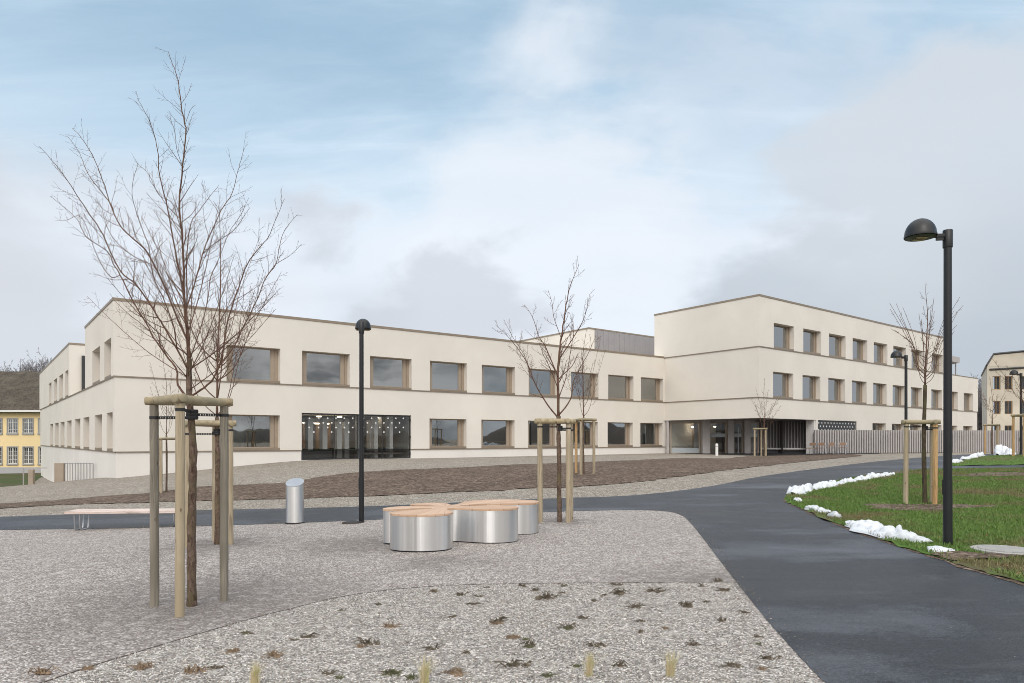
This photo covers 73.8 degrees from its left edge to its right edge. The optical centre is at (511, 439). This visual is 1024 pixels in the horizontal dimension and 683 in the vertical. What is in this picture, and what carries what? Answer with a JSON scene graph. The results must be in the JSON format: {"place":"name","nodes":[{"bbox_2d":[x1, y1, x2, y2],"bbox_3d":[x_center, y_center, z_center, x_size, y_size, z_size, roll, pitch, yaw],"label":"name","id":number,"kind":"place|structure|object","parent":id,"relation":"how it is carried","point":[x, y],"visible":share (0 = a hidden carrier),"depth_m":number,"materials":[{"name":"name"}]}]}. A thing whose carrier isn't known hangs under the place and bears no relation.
{"place":"outdoors","nodes":[
{"label":"outdoors","id":0,"kind":"place"},
{"bbox_2d":[0,473,42,486],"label":"ground field","id":1,"kind":"structure","parent":0,"point":[11,479],"depth_m":65.93,"materials":[{"name":"green plant"}]},
{"bbox_2d":[0,371,40,473],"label":"yellow house","id":2,"kind":"structure","parent":1,"relation":"on","point":[20,448],"depth_m":77.01,"materials":[{"name":"paint"}]},
{"bbox_2d":[6,418,17,434],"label":"window","id":3,"kind":"structure","parent":2,"relation":"in","point":[8,422],"depth_m":77.05,"materials":[{"name":"wood"}]},
{"bbox_2d":[6,446,17,464],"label":"window","id":4,"kind":"structure","parent":2,"relation":"in","point":[8,447],"depth_m":77.05,"materials":[{"name":"wood"}]},
{"bbox_2d":[22,418,33,434],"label":"window","id":5,"kind":"structure","parent":2,"relation":"in","point":[24,422],"depth_m":76.96,"materials":[{"name":"wood"}]},
{"bbox_2d":[22,446,33,464],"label":"window","id":6,"kind":"structure","parent":2,"relation":"in","point":[28,447],"depth_m":77.03,"materials":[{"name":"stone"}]},
{"bbox_2d":[0,510,824,682],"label":"gravel plaza","id":7,"kind":"structure","parent":0,"point":[71,600],"depth_m":8.36,"materials":[{"name":"grey gravel"}]},
{"bbox_2d":[28,666,63,674],"bbox_3d":[-3.151,1.560,4.608,0.239,0.050,0.108,0,0,18],"label":"dried plant","id":8,"kind":"object","parent":7,"relation":"on","point":[43,671],"visible":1,"depth_m":4.61,"materials":[{"name":"brown plant"}]},
{"bbox_2d":[64,508,174,530],"bbox_3d":[-7.857,1.641,13.962,2.218,0.396,0.469,0,0,-5],"label":"park bench","id":9,"kind":"object","parent":7,"relation":"on","point":[115,511],"visible":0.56,"depth_m":13.80,"materials":[{"name":"brown wood"}]},
{"bbox_2d":[38,47,301,606],"bbox_3d":[-3.466,-1.112,6.567,3.039,5.525,1.836,0,0,0],"label":"bare tree","id":10,"kind":"object","parent":7,"relation":"on","point":[191,564],"visible":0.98,"depth_m":6.53,"materials":[{"name":"brown plant"}]},
{"bbox_2d":[144,393,232,617],"bbox_3d":[-3.145,0.657,6.455,0.762,2.135,0.780,0,0,0],"label":"tree support","id":11,"kind":"object","parent":7,"relation":"on","point":[180,401],"visible":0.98,"depth_m":6.52,"materials":[{"name":"brown wood"}]},
{"bbox_2d":[185,420,235,547],"bbox_3d":[-4.700,0.746,10.825,0.757,2.086,0.844,0,0,0],"label":"tree support","id":12,"kind":"object","parent":7,"relation":"on","point":[210,423],"visible":0.6,"depth_m":10.66,"materials":[{"name":"brown wood"}]},
{"bbox_2d":[140,201,287,544],"bbox_3d":[-4.729,-1.033,10.724,1.901,5.480,1.783,0,0,23],"label":"bare tree","id":13,"kind":"object","parent":7,"relation":"on","point":[217,495],"visible":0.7,"depth_m":10.73,"materials":[{"name":"brown plant"}]},
{"bbox_2d":[285,478,304,523],"bbox_3d":[-4.326,1.243,13.600,0.378,0.925,0.378,0,0,0],"label":"litter bin","id":14,"kind":"object","parent":7,"relation":"on","point":[294,500],"visible":0.93,"depth_m":13.46,"materials":[{"name":"metal"}]},
{"bbox_2d":[41,582,671,682],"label":"metal edging","id":15,"kind":"object","parent":7,"relation":"on","point":[296,607],"visible":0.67,"depth_m":6.17,"materials":[{"name":"metal"}]},
{"bbox_2d":[355,319,370,521],"bbox_3d":[-2.989,-0.386,13.633,0.319,4.068,0.472,0,0,0],"label":"street lamp","id":16,"kind":"object","parent":7,"relation":"on","point":[362,326],"visible":1,"depth_m":13.41,"materials":[{"name":"metal"}]},
{"bbox_2d":[42,582,817,682],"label":"gravel bed","id":17,"kind":"object","parent":7,"relation":"on","point":[487,673],"visible":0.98,"depth_m":5.31,"materials":[{"name":"grey gravel"}]},
{"bbox_2d":[127,661,154,668],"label":"dried plant","id":18,"kind":"object","parent":17,"relation":"on","point":[144,664],"visible":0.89,"depth_m":4.74,"materials":[{"name":"brown plant"}]},
{"bbox_2d":[184,663,211,674],"bbox_3d":[-2.143,1.559,4.658,0.180,0.050,0.136,0,0,-30],"label":"dried plant","id":19,"kind":"object","parent":17,"relation":"on","point":[191,671],"visible":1,"depth_m":4.63,"materials":[{"name":"brown plant"}]},
{"bbox_2d":[248,658,270,682],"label":"grass tuft","id":20,"kind":"object","parent":17,"relation":"on","point":[255,678],"visible":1,"depth_m":4.37,"materials":[{"name":"plant"}]},
{"bbox_2d":[261,650,285,658],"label":"dried plant","id":21,"kind":"object","parent":17,"relation":"on","point":[274,654],"visible":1,"depth_m":4.97,"materials":[{"name":"brown plant"}]},
{"bbox_2d":[351,637,379,644],"bbox_3d":[-1.128,1.559,5.291,0.252,0.055,0.086,0,0,7],"label":"dried plant","id":22,"kind":"object","parent":17,"relation":"on","point":[361,640],"visible":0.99,"depth_m":5.27,"materials":[{"name":"brown plant"}]},
{"bbox_2d":[380,621,401,627],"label":"dried plant","id":23,"kind":"object","parent":17,"relation":"on","point":[388,625],"visible":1,"depth_m":5.75,"materials":[{"name":"brown plant"}]},
{"bbox_2d":[382,668,402,675],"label":"dried plant","id":24,"kind":"object","parent":17,"relation":"on","point":[392,672],"visible":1,"depth_m":4.59,"materials":[{"name":"plant"}]},
{"bbox_2d":[411,655,440,682],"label":"grass tuft","id":25,"kind":"object","parent":17,"relation":"on","point":[424,674],"visible":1,"depth_m":4.41,"materials":[{"name":"plant"}]},
{"bbox_2d":[439,667,465,676],"bbox_3d":[-0.399,1.562,4.584,0.180,0.049,0.117,0,0,-30],"label":"dried plant","id":26,"kind":"object","parent":17,"relation":"on","point":[453,672],"visible":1,"depth_m":4.60,"materials":[{"name":"brown plant"}]},
{"bbox_2d":[492,659,532,667],"bbox_3d":[0.009,1.564,4.771,0.288,0.046,0.154,0,0,-9],"label":"dried plant","id":27,"kind":"object","parent":17,"relation":"on","point":[514,664],"visible":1,"depth_m":4.77,"materials":[{"name":"plant"}]},
{"bbox_2d":[534,591,567,599],"bbox_3d":[0.389,1.542,6.781,0.350,0.092,0.218,0,0,0],"label":"dried plant","id":28,"kind":"object","parent":17,"relation":"on","point":[544,596],"visible":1,"depth_m":6.77,"materials":[{"name":"brown plant"}]},
{"bbox_2d":[579,651,603,676],"bbox_3d":[0.530,1.500,4.542,0.140,0.178,0.181,0,0,-21],"label":"grass tuft","id":29,"kind":"object","parent":17,"relation":"on","point":[588,666],"visible":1,"depth_m":4.57,"materials":[{"name":"plant"}]},
{"bbox_2d":[609,588,629,595],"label":"dried plant","id":30,"kind":"object","parent":17,"relation":"on","point":[620,592],"visible":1,"depth_m":6.99,"materials":[{"name":"brown plant"}]},
{"bbox_2d":[611,660,627,666],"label":"dried plant","id":31,"kind":"object","parent":17,"relation":"on","point":[619,664],"visible":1,"depth_m":4.77,"materials":[{"name":"brown plant"}]},
{"bbox_2d":[657,650,680,676],"bbox_3d":[1.056,1.499,4.588,0.172,0.183,0.140,0,0,20],"label":"grass tuft","id":32,"kind":"object","parent":17,"relation":"on","point":[670,669],"visible":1,"depth_m":4.57,"materials":[{"name":"plant"}]},
{"bbox_2d":[677,601,698,607],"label":"dried plant","id":33,"kind":"object","parent":17,"relation":"on","point":[686,605],"visible":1,"depth_m":6.46,"materials":[{"name":"brown plant"}]},
{"bbox_2d":[719,662,743,667],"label":"dried plant","id":34,"kind":"object","parent":17,"relation":"on","point":[729,664],"visible":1,"depth_m":4.76,"materials":[{"name":"brown plant"}]},
{"bbox_2d":[757,655,783,659],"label":"dried plant","id":35,"kind":"object","parent":17,"relation":"on","point":[765,657],"visible":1,"depth_m":4.92,"materials":[{"name":"brown plant"}]},
{"bbox_2d":[383,499,538,551],"bbox_3d":[-0.754,1.357,10.947,2.978,0.585,1.645,0,0,-38],"label":"round bench","id":36,"kind":"object","parent":7,"relation":"on","point":[424,527],"visible":0.94,"depth_m":10.41,"materials":[{"name":"metal"}]},
{"bbox_2d":[494,257,599,521],"bbox_3d":[0.696,-0.962,13.062,2.130,5.187,1.267,0,0,0],"label":"bare tree","id":37,"kind":"object","parent":7,"relation":"on","point":[559,497],"visible":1,"depth_m":13.04,"materials":[{"name":"brown plant"}]},
{"bbox_2d":[534,418,575,522],"bbox_3d":[0.885,0.651,13.003,0.865,2.103,0.454,0,0,-24],"label":"tree support","id":38,"kind":"object","parent":7,"relation":"on","point":[568,422],"visible":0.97,"depth_m":12.95,"materials":[{"name":"brown wood"}]},
{"bbox_2d":[0,452,1022,682],"bbox_3d":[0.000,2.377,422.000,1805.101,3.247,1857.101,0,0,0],"label":"ground","id":39,"kind":"structure","parent":0,"point":[42,489],"depth_m":26.67,"materials":[{"name":"grey gravel"}]},
{"bbox_2d":[0,359,36,370],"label":"bare tree","id":40,"kind":"object","parent":39,"relation":"on","point":[7,369],"visible":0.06,"depth_m":119.96,"materials":[{"name":"grey plant"}]},
{"bbox_2d":[28,469,34,484],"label":"gate post","id":41,"kind":"object","parent":39,"relation":"on","point":[31,476],"visible":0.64,"depth_m":43.90,"materials":[{"name":"beige stone"}]},
{"bbox_2d":[17,350,47,370],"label":"bare tree","id":42,"kind":"object","parent":39,"relation":"on","point":[31,367],"visible":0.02,"depth_m":124.28,"materials":[{"name":"grey plant"}]},
{"bbox_2d":[26,347,51,370],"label":"bare tree","id":43,"kind":"object","parent":39,"relation":"on","point":[38,364],"visible":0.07,"depth_m":116.77,"materials":[{"name":"grey plant"}]},
{"bbox_2d":[54,463,93,481],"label":"stair railing","id":44,"kind":"object","parent":39,"relation":"on","point":[59,472],"visible":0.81,"depth_m":44.40,"materials":[{"name":"metal"}]},
{"bbox_2d":[0,454,860,507],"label":"soil bed","id":45,"kind":"object","parent":39,"relation":"on","point":[455,479],"visible":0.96,"depth_m":23.61,"materials":[{"name":"brown soil"}]},
{"bbox_2d":[149,355,180,491],"bbox_3d":[-12.130,-0.592,23.963,1.188,5.018,1.029,0,0,42],"label":"bare tree","id":46,"kind":"object","parent":45,"relation":"on","point":[166,484],"visible":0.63,"depth_m":23.98,"materials":[{"name":"brown plant"}]},
{"bbox_2d":[159,437,174,492],"bbox_3d":[-12.153,0.968,23.910,0.780,2.068,0.708,0,0,0],"label":"tree support","id":47,"kind":"object","parent":45,"relation":"on","point":[161,464],"visible":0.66,"depth_m":23.65,"materials":[{"name":"brown wood"}]},
{"bbox_2d":[575,418,596,474],"bbox_3d":[2.627,0.315,24.367,0.824,2.133,0.849,0,0,0],"label":"tree support","id":48,"kind":"object","parent":45,"relation":"on","point":[593,420],"visible":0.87,"depth_m":24.42,"materials":[{"name":"brown wood"}]},
{"bbox_2d":[567,329,605,473],"bbox_3d":[2.563,-1.359,24.351,1.186,5.319,1.273,0,0,-44],"label":"bare tree","id":49,"kind":"object","parent":45,"relation":"on","point":[583,463],"visible":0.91,"depth_m":24.37,"materials":[{"name":"brown plant"}]},
{"bbox_2d":[753,428,767,455],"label":"tree support","id":50,"kind":"object","parent":45,"relation":"on","point":[760,429],"visible":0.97,"depth_m":48.85,"materials":[{"name":"brown wood"}]},
{"bbox_2d":[752,382,781,455],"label":"bare tree","id":51,"kind":"object","parent":45,"relation":"on","point":[765,415],"visible":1,"depth_m":48.66,"materials":[{"name":"brown plant"}]},
{"bbox_2d":[39,294,977,481],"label":"school building","id":52,"kind":"structure","parent":39,"relation":"on","point":[690,379],"depth_m":49.03,"materials":[{"name":"paint"}]},
{"bbox_2d":[226,346,279,382],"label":"window","id":53,"kind":"structure","parent":52,"relation":"in","point":[273,375],"depth_m":37.79,"materials":[{"name":"brown metal"}]},
{"bbox_2d":[228,415,279,449],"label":"window","id":54,"kind":"structure","parent":52,"relation":"in","point":[250,432],"depth_m":37.85,"materials":[{"name":"glass"}]},
{"bbox_2d":[303,422,330,448],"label":"column","id":55,"kind":"structure","parent":52,"relation":"in","point":[316,425],"depth_m":43.67,"materials":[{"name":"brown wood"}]},
{"bbox_2d":[302,351,349,386],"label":"window","id":56,"kind":"structure","parent":52,"relation":"in","point":[343,358],"depth_m":39.92,"materials":[{"name":"brown metal"}]},
{"bbox_2d":[301,413,410,459],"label":"glazed door","id":57,"kind":"structure","parent":52,"relation":"in","point":[357,415],"depth_m":40.80,"materials":[{"name":"metal"}]},
{"bbox_2d":[370,357,411,389],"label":"window","id":58,"kind":"structure","parent":52,"relation":"in","point":[405,363],"depth_m":42.68,"materials":[{"name":"brown metal"}]},
{"bbox_2d":[430,419,465,448],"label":"window","id":59,"kind":"structure","parent":52,"relation":"in","point":[453,428],"depth_m":45.26,"materials":[{"name":"brown metal"}]},
{"bbox_2d":[430,361,466,392],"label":"window","id":60,"kind":"structure","parent":52,"relation":"in","point":[460,366],"depth_m":45.17,"materials":[{"name":"brown metal"}]},
{"bbox_2d":[481,420,513,447],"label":"window","id":61,"kind":"structure","parent":52,"relation":"in","point":[508,422],"depth_m":47.42,"materials":[{"name":"brown metal"}]},
{"bbox_2d":[482,365,514,394],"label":"window","id":62,"kind":"structure","parent":52,"relation":"in","point":[508,388],"depth_m":47.72,"materials":[{"name":"brown metal"}]},
{"bbox_2d":[528,421,556,447],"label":"window","id":63,"kind":"structure","parent":52,"relation":"in","point":[548,434],"depth_m":50.15,"materials":[{"name":"brown metal"}]},
{"bbox_2d":[529,369,556,396],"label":"window","id":64,"kind":"structure","parent":52,"relation":"in","point":[552,382],"depth_m":50.08,"materials":[{"name":"brown metal"}]},
{"bbox_2d":[571,372,597,398],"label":"window","id":65,"kind":"structure","parent":52,"relation":"in","point":[592,377],"depth_m":52.49,"materials":[{"name":"brown metal"}]},
{"bbox_2d":[573,422,597,446],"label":"window","id":66,"kind":"structure","parent":52,"relation":"in","point":[590,445],"depth_m":52.53,"materials":[{"name":"brown metal"}]},
{"bbox_2d":[608,375,632,400],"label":"window","id":67,"kind":"structure","parent":52,"relation":"in","point":[627,379],"depth_m":54.78,"materials":[{"name":"brown metal"}]},
{"bbox_2d":[608,422,632,446],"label":"window","id":68,"kind":"structure","parent":52,"relation":"in","point":[627,425],"depth_m":54.85,"materials":[{"name":"brown metal"}]},
{"bbox_2d":[640,423,661,446],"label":"window","id":69,"kind":"structure","parent":52,"relation":"in","point":[649,432],"depth_m":56.81,"materials":[{"name":"glass"}]},
{"bbox_2d":[641,378,662,401],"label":"window","id":70,"kind":"structure","parent":52,"relation":"in","point":[657,381],"depth_m":56.88,"materials":[{"name":"brown metal"}]},
{"bbox_2d":[773,373,792,398],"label":"window","id":71,"kind":"structure","parent":52,"relation":"in","point":[786,375],"depth_m":52.74,"materials":[{"name":"brown metal"}]},
{"bbox_2d":[774,325,793,350],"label":"window","id":72,"kind":"structure","parent":52,"relation":"in","point":[787,328],"depth_m":52.70,"materials":[{"name":"beige wood"}]},
{"bbox_2d":[803,376,819,400],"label":"window","id":73,"kind":"structure","parent":52,"relation":"in","point":[813,378],"depth_m":55.28,"materials":[{"name":"brown metal"}]},
{"bbox_2d":[803,330,820,354],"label":"window","id":74,"kind":"structure","parent":52,"relation":"in","point":[814,333],"depth_m":55.27,"materials":[{"name":"beige wood"}]},
{"bbox_2d":[828,379,844,402],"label":"window","id":75,"kind":"structure","parent":52,"relation":"in","point":[838,381],"depth_m":57.82,"materials":[{"name":"brown"}]},
{"bbox_2d":[829,335,844,358],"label":"window","id":76,"kind":"structure","parent":52,"relation":"in","point":[839,338],"depth_m":57.75,"materials":[{"name":"brown wood"}]},
{"bbox_2d":[852,381,865,403],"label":"window","id":77,"kind":"structure","parent":52,"relation":"in","point":[854,384],"depth_m":60.23,"materials":[{"name":"brown wood"}]},
{"bbox_2d":[853,339,866,361],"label":"window","id":78,"kind":"structure","parent":52,"relation":"in","point":[861,342],"depth_m":60.17,"materials":[{"name":"brown wood"}]},
{"bbox_2d":[873,384,885,404],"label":"window","id":79,"kind":"structure","parent":52,"relation":"in","point":[875,386],"depth_m":62.66,"materials":[{"name":"brown glass"}]},
{"bbox_2d":[874,343,886,364],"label":"window","id":80,"kind":"structure","parent":52,"relation":"in","point":[881,346],"depth_m":62.61,"materials":[{"name":"brown wood"}]},
{"bbox_2d":[893,386,903,406],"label":"window","id":81,"kind":"structure","parent":52,"relation":"in","point":[899,387],"depth_m":65.12,"materials":[{"name":"brown metal"}]},
{"bbox_2d":[911,388,921,407],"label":"window","id":82,"kind":"structure","parent":52,"relation":"in","point":[912,389],"depth_m":67.52,"materials":[{"name":"brown metal"}]},
{"bbox_2d":[931,390,941,408],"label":"window","id":83,"kind":"structure","parent":52,"relation":"in","point":[932,407],"depth_m":70.55,"materials":[{"name":"brown metal"}]},
{"bbox_2d":[693,453,875,454],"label":"terrace","id":84,"kind":"structure","parent":39,"relation":"on","point":[776,453],"depth_m":54.80,"materials":[{"name":"concrete"}]},
{"bbox_2d":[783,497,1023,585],"bbox_3d":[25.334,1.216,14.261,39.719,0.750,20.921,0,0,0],"label":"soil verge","id":85,"kind":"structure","parent":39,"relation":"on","point":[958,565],"depth_m":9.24,"materials":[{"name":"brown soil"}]},
{"bbox_2d":[970,545,1023,554],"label":"manhole cover","id":86,"kind":"object","parent":85,"relation":"on","point":[1006,549],"visible":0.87,"depth_m":9.48,"materials":[{"name":"concrete"}]},
{"bbox_2d":[813,430,1022,453],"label":"slat fence","id":87,"kind":"object","parent":39,"relation":"on","point":[874,441],"visible":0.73,"depth_m":56.33,"materials":[{"name":"grey metal"}]},
{"bbox_2d":[977,394,981,429],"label":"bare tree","id":88,"kind":"object","parent":39,"relation":"on","point":[979,419],"visible":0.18,"depth_m":104.32,"materials":[{"name":"black plant"}]},
{"bbox_2d":[970,373,993,404],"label":"bare tree","id":89,"kind":"object","parent":39,"relation":"on","point":[979,384],"visible":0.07,"depth_m":123.11,"materials":[{"name":"grey plant"}]},
{"bbox_2d":[978,376,1005,453],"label":"bare tree","id":90,"kind":"object","parent":39,"relation":"on","point":[992,418],"visible":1,"depth_m":46.99,"materials":[{"name":"brown plant"}]},
{"bbox_2d":[981,350,1023,429],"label":"building","id":91,"kind":"structure","parent":39,"relation":"on","point":[1011,361],"depth_m":85.00,"materials":[{"name":"paint"}]},
{"bbox_2d":[0,454,1023,682],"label":"path","id":92,"kind":"structure","parent":0,"point":[847,605],"depth_m":7.65,"materials":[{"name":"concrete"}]},
{"bbox_2d":[2,509,826,679],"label":"loose stones","id":93,"kind":"object","parent":92,"relation":"on","point":[657,509],"visible":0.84,"depth_m":8.28,"materials":[{"name":"grey gravel"}]},
{"bbox_2d":[890,351,907,419],"bbox_3d":[16.433,-1.360,28.958,0.674,4.811,0.453,0,0,23],"label":"street lamp","id":94,"kind":"object","parent":92,"relation":"on","point":[896,354],"visible":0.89,"depth_m":28.96,"materials":[{"name":"metal"}]},
{"bbox_2d":[983,424,999,453],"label":"tree support","id":95,"kind":"object","parent":92,"relation":"on","point":[997,432],"visible":0.88,"depth_m":47.17,"materials":[{"name":"brown wood"}]},
{"bbox_2d":[1009,370,1021,454],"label":"street lamp","id":96,"kind":"object","parent":92,"relation":"on","point":[1020,438],"visible":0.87,"depth_m":40.95,"materials":[{"name":"metal"}]},
{"bbox_2d":[0,0,1023,429],"label":"sky","id":97,"kind":"structure","parent":0,"point":[446,166],"materials":[{"name":"blue"}]},
{"bbox_2d":[784,467,1023,581],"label":"lawn","id":98,"kind":"structure","parent":0,"point":[990,571],"depth_m":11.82,"materials":[{"name":"green plant"}]},
{"bbox_2d":[804,505,830,512],"bbox_3d":[6.526,1.477,14.560,0.272,0.128,1.013,0,0,0],"label":"snow pile","id":99,"kind":"object","parent":98,"relation":"on","point":[817,507],"visible":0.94,"depth_m":14.55,"materials":[{"name":"white snow"}]},
{"bbox_2d":[786,472,894,494],"bbox_3d":[10.038,1.258,20.530,7.584,0.400,0.660,0,0,-43],"label":"snow pile","id":100,"kind":"object","parent":98,"relation":"on","point":[801,489],"visible":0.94,"depth_m":19.47,"materials":[{"name":"white snow"}]},
{"bbox_2d":[845,520,932,543],"bbox_3d":[6.121,1.460,11.284,0.747,0.212,2.249,0,0,0],"label":"snow pile","id":101,"kind":"object","parent":98,"relation":"on","point":[865,526],"visible":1,"depth_m":10.96,"materials":[{"name":"white snow"}]},
{"bbox_2d":[901,419,940,503],"bbox_3d":[9.476,0.600,15.875,0.783,2.110,0.760,0,0,26],"label":"tree support","id":102,"kind":"object","parent":98,"relation":"on","point":[933,488],"visible":0.93,"depth_m":15.70,"materials":[{"name":"brown wood"}]},
{"bbox_2d":[890,284,960,503],"bbox_3d":[9.525,-1.020,15.652,1.465,5.201,1.254,0,0,20],"label":"bare tree","id":103,"kind":"object","parent":98,"relation":"on","point":[924,485],"visible":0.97,"depth_m":15.67,"materials":[{"name":"brown plant"}]},
{"bbox_2d":[903,218,952,544],"bbox_3d":[6.161,-0.825,10.112,0.656,4.882,0.437,0,0,0],"label":"street lamp","id":104,"kind":"object","parent":98,"relation":"on","point":[920,229],"visible":0.96,"depth_m":10.01,"materials":[{"name":"metal"}]},
{"bbox_2d":[865,504,996,510],"bbox_3d":[9.196,1.479,15.047,2.979,0.048,1.398,0,0,0],"label":"soil patch","id":105,"kind":"object","parent":98,"relation":"on","point":[920,506],"visible":0.81,"depth_m":15.07,"materials":[{"name":"brown soil"}]},
{"bbox_2d":[927,546,954,551],"bbox_3d":[5.976,1.532,9.568,0.325,0.074,0.364,0,0,0],"label":"snow pile","id":106,"kind":"object","parent":98,"relation":"on","point":[944,549],"visible":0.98,"depth_m":9.46,"materials":[{"name":"white snow"}]},
{"bbox_2d":[929,551,1021,559],"bbox_3d":[6.337,1.557,9.124,1.251,0.033,0.621,0,0,0],"label":"soil patch","id":107,"kind":"object","parent":98,"relation":"on","point":[961,554],"visible":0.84,"depth_m":9.13,"materials":[{"name":"brown soil"}]},
{"bbox_2d":[952,472,1023,475],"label":"soil patch","id":108,"kind":"object","parent":98,"relation":"on","point":[994,474],"visible":0.88,"depth_m":22.03,"materials":[{"name":"brown soil"}]},
{"bbox_2d":[952,454,1023,465],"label":"lawn","id":109,"kind":"structure","parent":0,"point":[990,461],"depth_m":27.94,"materials":[{"name":"green plant"}]},
{"bbox_2d":[994,444,1015,455],"bbox_3d":[26.648,0.586,36.871,1.019,0.636,2.628,0,0,37],"label":"snow pile","id":110,"kind":"object","parent":109,"relation":"on","point":[1000,449],"visible":0.91,"depth_m":36.59,"materials":[{"name":"white snow"}]},
{"bbox_2d":[991,357,1023,407],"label":"bare tree","id":111,"kind":"object","parent":109,"relation":"on","point":[1020,388],"visible":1,"depth_m":32.23,"materials":[{"name":"brown plant"}]},
{"bbox_2d":[1010,414,1023,455],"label":"tree support","id":112,"kind":"object","parent":109,"relation":"on","point":[1013,416],"visible":0.98,"depth_m":31.95,"materials":[{"name":"beige wood"}]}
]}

